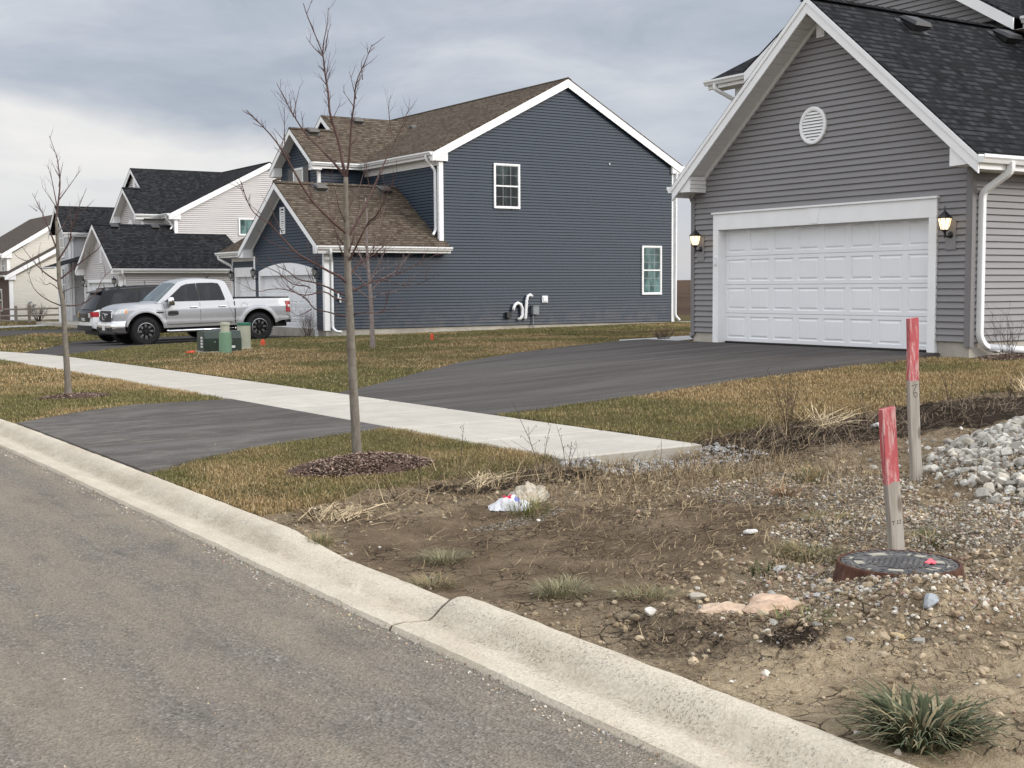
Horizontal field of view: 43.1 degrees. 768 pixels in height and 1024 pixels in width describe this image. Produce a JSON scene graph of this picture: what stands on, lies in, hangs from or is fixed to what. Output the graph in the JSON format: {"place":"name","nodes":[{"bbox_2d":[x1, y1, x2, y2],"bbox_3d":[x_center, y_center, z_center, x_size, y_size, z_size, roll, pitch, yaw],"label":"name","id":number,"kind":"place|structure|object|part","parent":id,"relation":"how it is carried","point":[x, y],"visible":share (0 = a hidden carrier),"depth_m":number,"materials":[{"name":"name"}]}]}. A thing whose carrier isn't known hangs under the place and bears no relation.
{"place":"outdoors","nodes":[
{"label":"outdoors","id":0,"kind":"place"},
{"bbox_2d":[0,325,50,327],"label":"path","id":1,"kind":"structure","parent":0,"point":[23,326],"depth_m":71.06,"materials":[{"name":"concrete"}]},
{"bbox_2d":[0,329,84,336],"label":"driveway","id":2,"kind":"structure","parent":0,"point":[14,332],"depth_m":61.17,"materials":[{"name":"grey asphalt"}]},
{"bbox_2d":[0,358,228,423],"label":"grass","id":3,"kind":"structure","parent":0,"point":[94,381],"depth_m":18.69,"materials":[{"name":"brown plant"}]},
{"bbox_2d":[24,336,315,355],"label":"driveway","id":4,"kind":"structure","parent":0,"point":[82,346],"depth_m":39.55,"materials":[{"name":"grey asphalt"}]},
{"bbox_2d":[77,281,197,342],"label":"suv","id":5,"kind":"object","parent":4,"relation":"on","point":[88,316],"visible":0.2,"depth_m":41.52,"materials":[{"name":"black metal"}]},
{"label":"side window","id":6,"kind":"part","parent":5,"relation":"part of","materials":[{"name":"black glass"}]},
{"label":"side window","id":7,"kind":"part","parent":5,"relation":"part of","materials":[{"name":"black glass"}]},
{"bbox_2d":[97,276,291,344],"bbox_3d":[-9.870,-2.335,40.410,5.709,2.051,2.440,-4,6,-33],"label":"pickup truck","id":8,"kind":"object","parent":4,"relation":"on","point":[188,304],"visible":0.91,"depth_m":39.51,"materials":[{"name":"silver metal"}]},
{"bbox_3d":[-10.046,-2.776,39.277,1.050,0.535,0.188,-4,6,-33],"label":"side window","id":9,"kind":"part","parent":8,"relation":"part of","materials":[{"name":"black glass"}]},
{"bbox_3d":[-9.221,-2.842,39.808,0.785,0.540,0.190,-4,6,-33],"label":"side window","id":10,"kind":"part","parent":8,"relation":"part of","materials":[{"name":"black glass"}]},
{"bbox_2d":[0,447,679,767],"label":"road","id":11,"kind":"structure","parent":0,"point":[376,696],"depth_m":5.41,"materials":[{"name":"grey asphalt"}]},
{"bbox_2d":[0,473,417,767],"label":"grit","id":12,"kind":"object","parent":11,"relation":"on","point":[64,766],"visible":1,"depth_m":5.32,"materials":[{"name":"grey gravel"}]},
{"bbox_2d":[0,448,678,767],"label":"grit","id":13,"kind":"object","parent":11,"relation":"on","point":[536,706],"visible":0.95,"depth_m":6.16,"materials":[{"name":"grey gravel"}]},
{"bbox_2d":[0,321,693,391],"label":"grass","id":14,"kind":"structure","parent":0,"point":[152,348],"depth_m":29.35,"materials":[{"name":"brown plant"}]},
{"bbox_2d":[0,351,701,466],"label":"sidewalk","id":15,"kind":"structure","parent":0,"point":[479,428],"depth_m":14.56,"materials":[{"name":"concrete"}]},
{"bbox_2d":[148,426,559,515],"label":"grass","id":16,"kind":"structure","parent":0,"point":[312,443],"depth_m":10.76,"materials":[{"name":"plant"}]},
{"bbox_2d":[0,0,801,279],"label":"sky","id":17,"kind":"structure","parent":0,"point":[120,86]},
{"bbox_2d":[0,280,1023,767],"bbox_3d":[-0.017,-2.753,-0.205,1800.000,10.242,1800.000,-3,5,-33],"label":"ground","id":18,"kind":"structure","parent":0,"point":[360,542],"depth_m":7.54,"materials":[{"name":"brown soil"}]},
{"bbox_2d":[0,215,58,320],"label":"house","id":19,"kind":"structure","parent":18,"relation":"on","point":[17,289],"depth_m":86.88,"materials":[{"name":"beige plastic"}]},
{"bbox_2d":[0,289,2,310],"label":"window","id":20,"kind":"structure","parent":19,"relation":"in","point":[1,298],"depth_m":87.75,"materials":[{"name":"clear glass"}]},
{"bbox_2d":[1,258,4,271],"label":"window","id":21,"kind":"structure","parent":19,"relation":"in","point":[2,260],"depth_m":87.64,"materials":[{"name":"clear glass"}]},
{"bbox_2d":[0,305,58,322],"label":"rail fence","id":22,"kind":"object","parent":18,"relation":"on","point":[16,315],"visible":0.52,"depth_m":80.91,"materials":[{"name":"brown wood"}]},
{"bbox_2d":[25,300,50,321],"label":"bare shrub","id":23,"kind":"object","parent":18,"relation":"on","point":[40,312],"visible":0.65,"depth_m":82.70,"materials":[{"name":"plant"}]},
{"bbox_2d":[13,130,113,392],"bbox_3d":[-6.321,-1.667,18.320,1.414,3.972,0.704,-1,4,-4],"label":"bare tree","id":24,"kind":"object","parent":18,"relation":"on","point":[67,376],"visible":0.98,"depth_m":18.33,"materials":[{"name":"brown plant"}]},
{"bbox_2d":[32,392,110,399],"bbox_3d":[-6.188,0.166,18.323,1.127,0.090,0.931,-3,5,-33],"label":"mulch mound","id":25,"kind":"object","parent":18,"relation":"on","point":[81,395],"visible":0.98,"depth_m":18.16,"materials":[{"name":"brown plant"}]},
{"bbox_2d":[36,162,280,327],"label":"house","id":26,"kind":"structure","parent":18,"relation":"on","point":[156,226],"depth_m":65.36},
{"bbox_2d":[59,237,64,257],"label":"window","id":27,"kind":"structure","parent":26,"relation":"in","point":[61,240],"depth_m":78.07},
{"bbox_2d":[61,268,65,301],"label":"window","id":28,"kind":"structure","parent":26,"relation":"in","point":[63,269],"depth_m":78.01,"materials":[{"name":"clear glass"}]},
{"bbox_2d":[91,283,114,289],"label":"garage door","id":29,"kind":"structure","parent":26,"relation":"in","point":[94,285],"depth_m":63.63,"materials":[{"name":"white metal"}]},
{"bbox_2d":[238,218,253,235],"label":"window","id":30,"kind":"structure","parent":26,"relation":"in","point":[244,224],"depth_m":66.21,"materials":[{"name":"white glass"}]},
{"bbox_2d":[17,399,389,473],"bbox_3d":[-3.446,0.474,14.092,2.945,0.128,6.096,-3,5,-33],"label":"driveway apron","id":31,"kind":"object","parent":18,"relation":"on","point":[151,437],"visible":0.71,"depth_m":13.68,"materials":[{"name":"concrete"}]},
{"bbox_2d":[196,330,241,352],"bbox_3d":[-6.998,-0.976,31.027,0.940,0.600,0.780,-3,5,-27],"label":"transformer box","id":32,"kind":"object","parent":18,"relation":"on","point":[208,341],"visible":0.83,"depth_m":30.67,"materials":[{"name":"green metal"}]},
{"bbox_2d":[197,332,209,351],"bbox_3d":[-7.340,-1.004,30.829,0.128,0.450,0.696,-3,5,-27],"label":"door","id":33,"kind":"structure","parent":32,"relation":"in","point":[200,336],"depth_m":30.76,"materials":[{"name":"green metal"}]},
{"bbox_2d":[219,322,231,352],"bbox_3d":[-6.681,-1.043,30.213,0.300,0.790,0.300,-3,5,-33],"label":"utility pedestal","id":34,"kind":"object","parent":18,"relation":"on","point":[225,342],"visible":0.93,"depth_m":30.10,"materials":[{"name":"green plastic"}]},
{"bbox_2d":[236,322,250,348],"bbox_3d":[-6.642,-1.169,32.139,0.420,0.715,0.416,-3,5,-33],"label":"utility pedestal","id":35,"kind":"object","parent":18,"relation":"on","point":[244,328],"visible":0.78,"depth_m":32.00,"materials":[{"name":"beige plastic"}]},
{"bbox_2d":[293,308,316,336],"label":"bare shrub","id":36,"kind":"object","parent":18,"relation":"on","point":[309,323],"visible":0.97,"depth_m":41.40,"materials":[{"name":"brown plant"}]},
{"bbox_2d":[301,530,341,546],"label":"grass tuft","id":37,"kind":"object","parent":18,"relation":"on","point":[318,540],"visible":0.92,"depth_m":7.90,"materials":[{"name":"plant"}]},
{"bbox_2d":[232,0,445,452],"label":"bare tree","id":38,"kind":"object","parent":18,"relation":"on","point":[353,389],"visible":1,"depth_m":10.99,"materials":[{"name":"brown plant"}]},
{"bbox_2d":[298,502,390,523],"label":"dead reeds","id":39,"kind":"object","parent":18,"relation":"on","point":[324,511],"visible":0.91,"depth_m":8.60,"materials":[{"name":"plant"}]},
{"bbox_2d":[283,451,434,476],"bbox_3d":[-1.266,0.646,10.704,1.321,0.145,1.125,-3,5,-33],"label":"mulch mound","id":40,"kind":"object","parent":18,"relation":"on","point":[369,463],"visible":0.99,"depth_m":10.46,"materials":[{"name":"brown plant"}]},
{"bbox_2d":[337,198,418,347],"bbox_3d":[-3.090,-2.504,29.814,1.891,3.628,1.581,-2,4,-16],"label":"bare tree","id":41,"kind":"object","parent":18,"relation":"on","point":[371,317],"visible":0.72,"depth_m":29.90,"materials":[{"name":"brown plant"}]},
{"bbox_2d":[417,441,420,487],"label":"dry weed","id":42,"kind":"object","parent":18,"relation":"on","point":[419,463],"visible":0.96,"depth_m":9.61,"materials":[{"name":"brown plant"}]},
{"bbox_2d":[392,571,473,589],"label":"grass tuft","id":43,"kind":"object","parent":18,"relation":"on","point":[419,580],"visible":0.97,"depth_m":6.99,"materials":[{"name":"green plant"}]},
{"bbox_2d":[407,546,483,565],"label":"grass tuft","id":44,"kind":"object","parent":18,"relation":"on","point":[440,557],"visible":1,"depth_m":7.53,"materials":[{"name":"green plant"}]},
{"bbox_2d":[214,77,690,336],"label":"house","id":45,"kind":"structure","parent":18,"relation":"on","point":[549,204],"depth_m":45.50,"materials":[{"name":"blue plastic"}]},
{"bbox_2d":[240,277,253,296],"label":"garage door","id":46,"kind":"structure","parent":45,"relation":"in","point":[243,292],"depth_m":48.69,"materials":[{"name":"white metal"}]},
{"bbox_2d":[264,275,314,328],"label":"garage door","id":47,"kind":"structure","parent":45,"relation":"in","point":[269,281],"depth_m":43.71,"materials":[{"name":"white metal"}]},
{"bbox_2d":[293,167,302,181],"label":"window","id":48,"kind":"structure","parent":45,"relation":"in","point":[299,171],"depth_m":48.29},
{"bbox_2d":[493,163,519,208],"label":"window","id":49,"kind":"structure","parent":45,"relation":"in","point":[506,177],"depth_m":44.83,"materials":[{"name":"clear glass"}]},
{"bbox_2d":[642,246,661,294],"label":"window","id":50,"kind":"structure","parent":45,"relation":"in","point":[651,255],"depth_m":48.52,"materials":[{"name":"white glass"}]},
{"bbox_2d":[0,419,918,767],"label":"kerb","id":51,"kind":"structure","parent":18,"relation":"on","point":[676,719],"depth_m":5.64,"materials":[{"name":"concrete"}]},
{"bbox_2d":[389,596,460,630],"bbox_3d":[-0.389,1.147,6.263,0.470,0.199,0.023,-3,5,-33],"label":"kerb joint","id":52,"kind":"object","parent":51,"relation":"attached to","point":[438,610],"visible":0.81,"depth_m":6.28,"materials":[{"name":"grey concrete"}]},
{"bbox_2d":[458,426,465,478],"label":"dry weed","id":53,"kind":"object","parent":18,"relation":"on","point":[461,452],"visible":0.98,"depth_m":9.99,"materials":[{"name":"brown plant"}]},
{"bbox_2d":[449,468,548,488],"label":"dead reeds","id":54,"kind":"object","parent":18,"relation":"on","point":[480,481],"visible":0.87,"depth_m":9.67,"materials":[{"name":"plant"}]},
{"bbox_2d":[488,481,549,511],"bbox_3d":[0.068,0.767,8.995,0.315,0.133,0.692,1,5,19],"label":"torn bag","id":55,"kind":"object","parent":18,"relation":"on","point":[528,488],"visible":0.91,"depth_m":9.01,"materials":[{"name":"white plastic"}]},
{"bbox_2d":[503,493,556,518],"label":"grass tuft","id":56,"kind":"object","parent":18,"relation":"on","point":[527,509],"visible":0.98,"depth_m":8.62,"materials":[{"name":"green plant"}]},
{"bbox_2d":[513,404,550,472],"bbox_3d":[0.156,0.435,10.065,0.279,0.580,0.132,-1,4,-12],"label":"dry weed","id":57,"kind":"object","parent":18,"relation":"on","point":[535,443],"visible":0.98,"depth_m":10.07,"materials":[{"name":"brown plant"}]},
{"bbox_2d":[517,572,608,599],"bbox_3d":[0.240,1.020,6.459,0.584,0.106,0.556,-3,5,-33],"label":"grass tuft","id":58,"kind":"object","parent":18,"relation":"on","point":[561,588],"visible":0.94,"depth_m":6.46,"materials":[{"name":"green plant"}]},
{"bbox_2d":[556,425,576,469],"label":"dry weed","id":59,"kind":"object","parent":18,"relation":"on","point":[567,446],"visible":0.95,"depth_m":10.36,"materials":[{"name":"brown plant"}]},
{"bbox_2d":[178,382,1023,737],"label":"straw","id":60,"kind":"object","parent":18,"relation":"on","point":[692,466],"visible":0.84,"depth_m":8.90,"materials":[{"name":"beige plant"}]},
{"bbox_2d":[599,453,633,469],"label":"grass tuft","id":61,"kind":"object","parent":18,"relation":"on","point":[625,466],"visible":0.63,"depth_m":10.78,"materials":[{"name":"beige plant"}]},
{"bbox_2d":[589,580,690,600],"bbox_3d":[0.641,1.014,6.298,0.524,0.097,0.553,-3,5,-33],"label":"grass tuft","id":62,"kind":"object","parent":18,"relation":"on","point":[653,595],"visible":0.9,"depth_m":6.30,"materials":[{"name":"green plant"}]},
{"bbox_2d":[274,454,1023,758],"bbox_3d":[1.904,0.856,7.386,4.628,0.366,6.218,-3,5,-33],"label":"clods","id":63,"kind":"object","parent":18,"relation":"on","point":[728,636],"visible":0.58,"depth_m":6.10,"materials":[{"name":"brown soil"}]},
{"bbox_2d":[277,426,1023,763],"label":"gravel","id":64,"kind":"structure","parent":18,"relation":"on","point":[927,576],"depth_m":7.29,"materials":[{"name":"grey gravel"}]},
{"bbox_2d":[645,607,656,615],"bbox_3d":[0.629,1.034,5.884,0.054,0.039,0.061,0,4,10],"label":"rock","id":65,"kind":"object","parent":18,"relation":"on","point":[649,611],"visible":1,"depth_m":5.86,"materials":[{"name":"white stone"}]},
{"bbox_2d":[289,380,1023,717],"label":"twig debris","id":66,"kind":"object","parent":18,"relation":"on","point":[954,403],"visible":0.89,"depth_m":9.93,"materials":[{"name":"brown plant"}]},
{"bbox_2d":[560,442,766,474],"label":"gravel","id":67,"kind":"structure","parent":18,"relation":"on","point":[665,461],"depth_m":11.10,"materials":[{"name":"grey gravel"}]},
{"bbox_2d":[652,326,675,338],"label":"bare shrub","id":68,"kind":"object","parent":18,"relation":"on","point":[660,335],"visible":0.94,"depth_m":28.28,"materials":[{"name":"brown plant"}]},
{"bbox_2d":[670,445,711,461],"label":"grass tuft","id":69,"kind":"object","parent":18,"relation":"on","point":[694,453],"visible":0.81,"depth_m":11.26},
{"bbox_2d":[689,592,706,600],"bbox_3d":[0.912,1.046,6.361,0.088,0.040,0.068,0,4,9],"label":"rock","id":70,"kind":"object","parent":18,"relation":"on","point":[696,595],"visible":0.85,"depth_m":6.34,"materials":[{"name":"beige stone"}]},
{"bbox_2d":[695,601,744,613],"bbox_3d":[0.974,1.055,6.005,0.307,0.086,0.180,-3,5,-33],"label":"clay lump","id":71,"kind":"object","parent":18,"relation":"on","point":[720,607],"visible":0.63,"depth_m":5.97,"materials":[{"name":"beige stone"}]},
{"bbox_2d":[699,467,753,480],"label":"grass tuft","id":72,"kind":"object","parent":18,"relation":"on","point":[714,474],"visible":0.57,"depth_m":9.75,"materials":[{"name":"brown plant"}]},
{"bbox_2d":[743,529,757,533],"bbox_3d":[1.398,0.870,7.623,0.101,0.034,0.051,-3,5,-33],"label":"rock","id":73,"kind":"object","parent":18,"relation":"on","point":[749,531],"visible":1,"depth_m":7.60,"materials":[{"name":"white stone"}]},
{"bbox_2d":[498,356,1023,441],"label":"grass","id":74,"kind":"structure","parent":18,"relation":"on","point":[871,377],"depth_m":15.34,"materials":[{"name":"brown plant"}]},
{"bbox_2d":[734,554,807,578],"bbox_3d":[1.344,0.961,6.729,0.405,0.115,0.474,2,5,33],"label":"grass tuft","id":75,"kind":"object","parent":18,"relation":"on","point":[759,569],"visible":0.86,"depth_m":6.77,"materials":[{"name":"plant"}]},
{"bbox_2d":[741,593,805,615],"bbox_3d":[1.202,1.048,6.059,0.372,0.109,0.252,-3,5,-33],"label":"clay lump","id":76,"kind":"object","parent":18,"relation":"on","point":[763,601],"visible":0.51,"depth_m":6.00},
{"bbox_2d":[773,565,785,571],"bbox_3d":[1.421,0.979,6.856,0.088,0.038,0.071,-3,5,-33],"label":"rock","id":77,"kind":"object","parent":18,"relation":"on","point":[777,569],"visible":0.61,"depth_m":6.85,"materials":[{"name":"white stone"}]},
{"bbox_2d":[767,366,800,423],"bbox_3d":[2.624,0.128,12.573,0.349,0.629,0.224,-3,5,-33],"label":"dry weed","id":78,"kind":"object","parent":18,"relation":"on","point":[787,401],"visible":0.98,"depth_m":12.57,"materials":[{"name":"brown plant"}]},
{"bbox_2d":[765,484,813,497],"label":"grass tuft","id":79,"kind":"object","parent":18,"relation":"on","point":[783,488],"visible":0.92,"depth_m":8.87,"materials":[{"name":"brown plant"}]},
{"bbox_2d":[781,380,799,422],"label":"dry weed","id":80,"kind":"object","parent":18,"relation":"on","point":[791,416],"visible":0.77,"depth_m":12.92,"materials":[{"name":"brown plant"}]},
{"bbox_2d":[752,536,849,565],"bbox_3d":[1.638,0.938,7.151,0.681,0.118,0.683,-1,4,-10],"label":"grass tuft","id":81,"kind":"object","parent":18,"relation":"on","point":[810,552],"visible":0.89,"depth_m":7.18,"materials":[{"name":"plant"}]},
{"bbox_2d":[744,598,863,626],"bbox_3d":[1.263,1.008,5.662,0.563,0.108,0.488,3,5,36],"label":"grass tuft","id":82,"kind":"object","parent":18,"relation":"on","point":[801,611],"visible":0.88,"depth_m":5.70,"materials":[{"name":"plant"}]},
{"bbox_2d":[783,461,833,483],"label":"grass tuft","id":83,"kind":"object","parent":18,"relation":"on","point":[808,472],"visible":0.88,"depth_m":9.54,"materials":[{"name":"beige plant"}]},
{"bbox_2d":[613,478,1023,754],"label":"loose stones","id":84,"kind":"object","parent":18,"relation":"on","point":[965,585],"visible":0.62,"depth_m":5.76,"materials":[{"name":"grey stone"}]},
{"bbox_2d":[773,401,868,430],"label":"dead reeds","id":85,"kind":"object","parent":18,"relation":"on","point":[820,422],"visible":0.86,"depth_m":12.41,"materials":[{"name":"plant"}]},
{"bbox_2d":[794,509,873,524],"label":"grass tuft","id":86,"kind":"object","parent":18,"relation":"on","point":[841,516],"visible":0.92,"depth_m":7.98,"materials":[{"name":"brown plant"}]},
{"bbox_2d":[656,533,1023,677],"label":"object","id":87,"kind":"object","parent":18,"relation":"on","point":[982,671],"visible":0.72,"depth_m":6.05,"materials":[{"name":"grey gravel"}]},
{"bbox_2d":[667,0,1023,357],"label":"house","id":88,"kind":"structure","parent":18,"relation":"on","point":[851,176],"depth_m":21.61,"materials":[{"name":"grey plastic"}]},
{"bbox_2d":[725,218,928,351],"bbox_3d":[5.316,-1.703,22.279,0.034,2.130,4.820,-3,5,-33],"label":"garage door","id":89,"kind":"structure","parent":88,"relation":"in","point":[856,285],"depth_m":22.12,"materials":[{"name":"white metal"}]},
{"bbox_2d":[854,385,873,412],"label":"dry weed","id":90,"kind":"object","parent":18,"relation":"on","point":[862,398],"visible":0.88,"depth_m":13.51,"materials":[{"name":"brown plant"}]},
{"bbox_2d":[878,406,904,549],"bbox_3d":[2.058,0.632,7.009,0.104,1.028,0.040,-9,8,-23],"label":"stake","id":91,"kind":"object","parent":18,"relation":"on","point":[890,473],"visible":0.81,"depth_m":6.97,"materials":[{"name":"red wood"}]},
{"bbox_2d":[891,632,904,639],"bbox_3d":[1.624,1.056,5.438,0.056,0.027,0.067,-3,5,-33],"label":"rock","id":92,"kind":"object","parent":18,"relation":"on","point":[899,635],"visible":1,"depth_m":5.42,"materials":[{"name":"beige stone"}]},
{"bbox_2d":[832,549,964,582],"bbox_3d":[1.927,0.985,6.463,0.720,0.210,0.720,-3,5,-33],"label":"manhole","id":93,"kind":"object","parent":18,"relation":"on","point":[876,562],"visible":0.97,"depth_m":6.42,"materials":[{"name":"metal"}]},
{"bbox_2d":[906,317,922,480],"bbox_3d":[2.979,0.185,9.611,0.104,1.353,0.041,-5,6,-21],"label":"stake","id":94,"kind":"object","parent":18,"relation":"on","point":[913,405],"visible":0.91,"depth_m":9.59,"materials":[{"name":"beige wood"}]},
{"bbox_2d":[826,676,1022,767],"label":"grass tuft","id":95,"kind":"object","parent":18,"relation":"on","point":[924,727],"visible":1,"depth_m":4.38,"materials":[{"name":"green plant"}]},
{"bbox_2d":[923,593,938,608],"bbox_3d":[1.812,0.941,5.602,0.062,0.061,0.095,2,5,23],"label":"rock","id":96,"kind":"object","parent":18,"relation":"on","point":[931,599],"visible":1,"depth_m":5.58,"materials":[{"name":"white stone"}]},
{"bbox_2d":[904,525,968,549],"bbox_3d":[2.375,0.887,7.389,0.464,0.103,0.529,-3,5,-33],"label":"grass tuft","id":97,"kind":"object","parent":18,"relation":"on","point":[932,542],"visible":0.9,"depth_m":7.41,"materials":[{"name":"brown plant"}]},
{"bbox_2d":[867,427,1023,517],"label":"loose stones","id":98,"kind":"object","parent":18,"relation":"on","point":[993,500],"visible":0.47,"depth_m":8.77,"materials":[{"name":"grey stone"}]},
{"bbox_2d":[939,369,953,399],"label":"dry weed","id":99,"kind":"object","parent":18,"relation":"on","point":[946,384],"visible":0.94,"depth_m":14.21,"materials":[{"name":"brown plant"}]},
{"bbox_2d":[922,416,1023,502],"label":"stone heap","id":100,"kind":"object","parent":18,"relation":"on","point":[1004,430],"visible":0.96,"depth_m":9.52,"materials":[{"name":"grey stone"}]},
{"bbox_2d":[974,372,1023,396],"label":"dead reeds","id":101,"kind":"object","parent":18,"relation":"on","point":[1020,385],"visible":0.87,"depth_m":15.08,"materials":[{"name":"plant"}]},
{"bbox_2d":[975,353,1023,359],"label":"mulch mound","id":102,"kind":"object","parent":18,"relation":"on","point":[1010,356],"visible":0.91,"depth_m":19.48,"materials":[{"name":"brown plant"}]},
{"bbox_2d":[976,303,1023,355],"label":"bare shrub","id":103,"kind":"object","parent":18,"relation":"on","point":[1011,332],"visible":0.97,"depth_m":19.60,"materials":[{"name":"plant"}]},
{"bbox_2d":[1002,365,1018,396],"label":"dry weed","id":104,"kind":"object","parent":18,"relation":"on","point":[1009,382],"visible":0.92,"depth_m":14.94,"materials":[{"name":"brown plant"}]},
{"bbox_2d":[339,339,939,415],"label":"driveway","id":105,"kind":"structure","parent":0,"point":[545,378],"depth_m":19.28,"materials":[{"name":"grey asphalt"}]},
{"bbox_2d":[619,336,693,340],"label":"path","id":106,"kind":"structure","parent":0,"point":[682,338],"depth_m":28.44,"materials":[{"name":"concrete"}]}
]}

